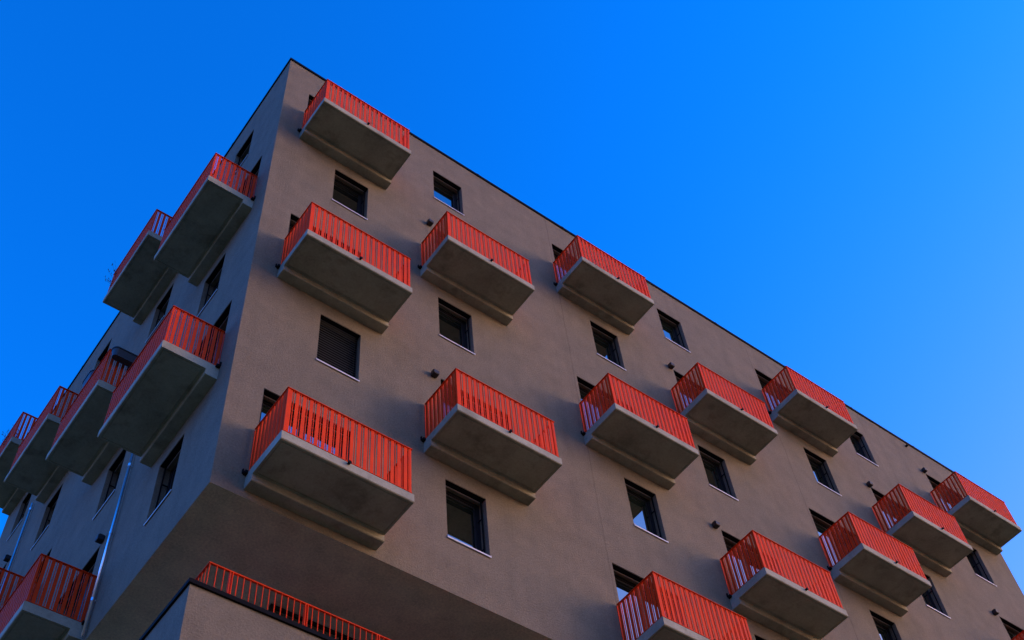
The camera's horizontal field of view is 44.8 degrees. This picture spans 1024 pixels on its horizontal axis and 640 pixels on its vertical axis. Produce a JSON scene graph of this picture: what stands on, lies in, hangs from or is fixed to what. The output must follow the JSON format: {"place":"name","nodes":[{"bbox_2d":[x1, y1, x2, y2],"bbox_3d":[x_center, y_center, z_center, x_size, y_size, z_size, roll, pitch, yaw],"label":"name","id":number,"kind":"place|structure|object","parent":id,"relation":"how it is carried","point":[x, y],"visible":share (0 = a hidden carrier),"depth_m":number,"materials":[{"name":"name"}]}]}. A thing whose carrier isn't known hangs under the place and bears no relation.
{"place":"outdoors","nodes":[
{"label":"outdoors","id":0,"kind":"place"},
{"bbox_2d":[0,58,1023,639],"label":"apartment building","id":1,"kind":"structure","parent":0,"point":[384,376],"depth_m":25.38,"materials":[{"name":"plaster"},{"name":"red painted metal"},{"name":"glass"}]},
{"bbox_2d":[6,493,31,541],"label":"window","id":2,"kind":"structure","parent":1,"relation":"in","point":[28,497],"depth_m":33.14,"materials":[{"name":"grey"}]},
{"bbox_2d":[29,549,51,600],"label":"balcony door","id":3,"kind":"structure","parent":1,"relation":"in","point":[51,549],"depth_m":26.66,"materials":[{"name":"grey glass"}]},
{"bbox_2d":[31,486,61,549],"bbox_3d":[-10.671,4.589,28.803,0.254,1.488,0.915,30,-63,-23],"label":"window","id":4,"kind":"structure","parent":1,"relation":"in","point":[54,500],"depth_m":29.37,"materials":[{"name":"grey"}]},
{"bbox_2d":[59,549,98,619],"bbox_3d":[-7.737,5.373,21.963,0.326,2.211,1.749,30,-63,-23],"label":"balcony door","id":5,"kind":"structure","parent":1,"relation":"in","point":[91,563],"depth_m":22.74,"materials":[{"name":"grey glass"}]},
{"bbox_2d":[82,369,94,387],"bbox_3d":[-8.970,1.314,26.415,0.228,0.240,0.528,30,-63,-23],"label":"planter box","id":6,"kind":"object","parent":1,"relation":"attached to","point":[88,376],"visible":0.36,"depth_m":26.37,"materials":[{"name":"plastic"}]},
{"bbox_2d":[98,341,110,361],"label":"window","id":7,"kind":"structure","parent":1,"relation":"in","point":[105,351],"depth_m":34.31,"materials":[{"name":"grey glass"}]},
{"bbox_2d":[92,450,125,519],"bbox_3d":[-7.761,3.230,24.529,0.364,1.490,0.915,30,-63,-23],"label":"window","id":8,"kind":"structure","parent":1,"relation":"in","point":[120,459],"depth_m":25.08,"materials":[{"name":"grey"}]},
{"bbox_2d":[104,263,116,289],"bbox_3d":[-9.979,-0.965,31.171,0.542,1.176,0.458,30,-63,-23],"label":"balcony plant","id":9,"kind":"object","parent":1,"relation":"on","point":[110,274],"visible":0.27,"depth_m":31.28,"materials":[{"name":"green plant"}]},
{"bbox_2d":[112,346,137,367],"bbox_3d":[-7.969,0.794,25.623,0.648,0.240,0.228,30,-63,-23],"label":"planter box","id":10,"kind":"object","parent":1,"relation":"attached to","point":[125,357],"visible":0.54,"depth_m":25.54,"materials":[{"name":"plastic"}]},
{"bbox_2d":[145,284,173,342],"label":"window","id":11,"kind":"structure","parent":1,"relation":"in","point":[167,297],"depth_m":29.95,"materials":[{"name":"grey"}]},
{"bbox_2d":[143,436,183,525],"bbox_3d":[-5.653,2.716,20.765,0.364,1.490,0.915,30,-63,-23],"label":"window","id":12,"kind":"structure","parent":1,"relation":"in","point":[177,449],"depth_m":21.30,"materials":[{"name":"grey"}]},
{"bbox_2d":[195,256,224,320],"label":"window","id":13,"kind":"structure","parent":1,"relation":"in","point":[219,267],"depth_m":26.20,"materials":[{"name":"grey"}]},
{"bbox_2d":[194,303,230,363],"bbox_3d":[-5.521,0.919,22.692,0.326,2.211,1.749,30,-63,-23],"label":"balcony door","id":14,"kind":"structure","parent":1,"relation":"in","point":[224,316],"depth_m":23.43,"materials":[{"name":"grey"}]},
{"bbox_2d":[229,131,253,182],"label":"window","id":15,"kind":"structure","parent":1,"relation":"in","point":[248,142],"depth_m":31.07,"materials":[{"name":"black glass"}]},
{"bbox_2d":[238,157,261,196],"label":"balcony door","id":16,"kind":"structure","parent":1,"relation":"in","point":[255,170],"depth_m":28.24,"materials":[{"name":"black glass"}]},
{"bbox_2d":[259,389,349,460],"bbox_3d":[-3.458,2.285,20.212,1.749,2.211,0.326,30,-63,-23],"label":"balcony door","id":17,"kind":"structure","parent":1,"relation":"in","point":[266,406],"depth_m":20.97,"materials":[{"name":"grey glass"}]},
{"bbox_2d":[288,214,360,257],"bbox_3d":[-3.877,-1.052,25.076,1.749,2.211,0.326,30,-63,-23],"label":"balcony door","id":18,"kind":"structure","parent":1,"relation":"in","point":[292,217],"depth_m":25.71,"materials":[{"name":"grey"}]},
{"bbox_2d":[316,315,359,381],"bbox_3d":[-3.299,0.618,23.121,0.915,1.490,0.364,30,-63,-23],"label":"window","id":19,"kind":"structure","parent":1,"relation":"in","point":[335,350],"depth_m":23.32,"materials":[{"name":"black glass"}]},
{"bbox_2d":[332,170,367,219],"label":"window","id":20,"kind":"structure","parent":1,"relation":"in","point":[343,194],"depth_m":28.35,"materials":[{"name":"black glass"}]},
{"bbox_2d":[433,171,464,215],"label":"window","id":21,"kind":"structure","parent":1,"relation":"in","point":[442,193],"depth_m":31.90,"materials":[{"name":"grey"}]},
{"bbox_2d":[438,298,475,354],"bbox_3d":[-1.292,0.228,26.619,0.915,1.490,0.364,30,-63,-23],"label":"window","id":22,"kind":"structure","parent":1,"relation":"in","point":[451,328],"depth_m":26.97,"materials":[{"name":"grey"}]},
{"bbox_2d":[445,480,491,557],"bbox_3d":[-0.874,3.563,21.758,0.915,1.490,0.364,30,-63,-23],"label":"window","id":23,"kind":"structure","parent":1,"relation":"in","point":[463,518],"depth_m":22.02,"materials":[{"name":"grey"}]},
{"bbox_2d":[441,380,510,429],"bbox_3d":[-0.738,2.305,24.055,1.749,2.211,0.326,30,-63,-23],"label":"balcony door","id":24,"kind":"structure","parent":1,"relation":"in","point":[442,381],"depth_m":24.96,"materials":[{"name":"grey glass"}]},
{"bbox_2d":[552,244,574,277],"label":"balcony door","id":25,"kind":"structure","parent":1,"relation":"in","point":[555,248],"depth_m":33.46,"materials":[{"name":"grey"}]},
{"bbox_2d":[577,377,631,428],"bbox_3d":[2.153,2.423,27.980,1.749,2.211,0.326,30,-63,-23],"label":"balcony door","id":26,"kind":"structure","parent":1,"relation":"in","point":[583,392],"depth_m":28.60,"materials":[{"name":"grey glass"}]},
{"bbox_2d":[590,321,625,370],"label":"window","id":27,"kind":"structure","parent":1,"relation":"in","point":[604,347],"depth_m":31.27,"materials":[{"name":"grey glass"}]},
{"bbox_2d":[612,564,679,639],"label":"balcony door","id":28,"kind":"structure","parent":1,"relation":"in","point":[623,586],"depth_m":23.74,"materials":[{"name":"grey glass"}]},
{"bbox_2d":[624,478,668,542],"bbox_3d":[2.691,4.070,26.005,0.915,1.490,0.364,30,-63,-23],"label":"window","id":29,"kind":"structure","parent":1,"relation":"in","point":[642,514],"depth_m":26.33,"materials":[{"name":"grey"}]},
{"bbox_2d":[657,309,690,352],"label":"window","id":30,"kind":"structure","parent":1,"relation":"in","point":[670,332],"depth_m":34.85,"materials":[{"name":"grey"}]},
{"bbox_2d":[674,371,703,406],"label":"balcony door","id":31,"kind":"structure","parent":1,"relation":"in","point":[677,375],"depth_m":32.45,"materials":[{"name":"grey glass"}]},
{"bbox_2d":[698,446,738,500],"bbox_3d":[4.777,3.725,29.541,0.915,1.490,0.364,30,-63,-23],"label":"window","id":32,"kind":"structure","parent":1,"relation":"in","point":[712,470],"depth_m":29.92,"materials":[{"name":"grey"}]},
{"bbox_2d":[721,530,776,587],"bbox_3d":[5.291,5.780,26.958,1.749,2.211,0.326,30,-63,-23],"label":"balcony door","id":33,"kind":"structure","parent":1,"relation":"in","point":[725,535],"depth_m":27.61,"materials":[{"name":"grey glass"}]},
{"bbox_2d":[755,369,791,409],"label":"balcony door","id":34,"kind":"structure","parent":1,"relation":"in","point":[758,373],"depth_m":36.42,"materials":[{"name":"grey glass"}]},
{"bbox_2d":[804,448,841,495],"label":"window","id":35,"kind":"structure","parent":1,"relation":"in","point":[820,477],"depth_m":34.21,"materials":[{"name":"grey"}]},
{"bbox_2d":[809,509,855,564],"bbox_3d":[8.156,5.883,30.870,1.749,2.211,0.326,30,-63,-23],"label":"balcony door","id":36,"kind":"structure","parent":1,"relation":"in","point":[821,528],"depth_m":31.57,"materials":[{"name":"grey glass"}]},
{"bbox_2d":[850,431,878,466],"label":"window","id":37,"kind":"structure","parent":1,"relation":"in","point":[858,449],"depth_m":37.64,"materials":[{"name":"grey glass"}]},
{"bbox_2d":[870,611,897,639],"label":"window","id":38,"kind":"structure","parent":1,"relation":"in","point":[883,631],"depth_m":29.47,"materials":[{"name":"grey glass"}]},
{"bbox_2d":[871,488,908,528],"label":"balcony door","id":39,"kind":"structure","parent":1,"relation":"in","point":[875,492],"depth_m":35.38,"materials":[{"name":"grey glass"}]},
{"bbox_2d":[913,569,950,618],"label":"window","id":40,"kind":"structure","parent":1,"relation":"in","point":[929,602],"depth_m":32.52,"materials":[{"name":"grey glass"}]},
{"bbox_2d":[926,474,959,509],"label":"balcony door","id":41,"kind":"structure","parent":1,"relation":"in","point":[932,480],"depth_m":39.34,"materials":[{"name":"grey glass"}]},
{"bbox_2d":[966,549,996,585],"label":"window","id":42,"kind":"structure","parent":1,"relation":"in","point":[970,558],"depth_m":36.53,"materials":[{"name":"grey glass"}]},
{"bbox_2d":[1000,617,1023,639],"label":"balcony door","id":43,"kind":"structure","parent":1,"relation":"in","point":[1011,633],"depth_m":34.49,"materials":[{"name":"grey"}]},
{"bbox_2d":[0,0,1023,594],"label":"sky","id":44,"kind":"structure","parent":0,"point":[836,186],"materials":[{"name":"blue"}]}
]}

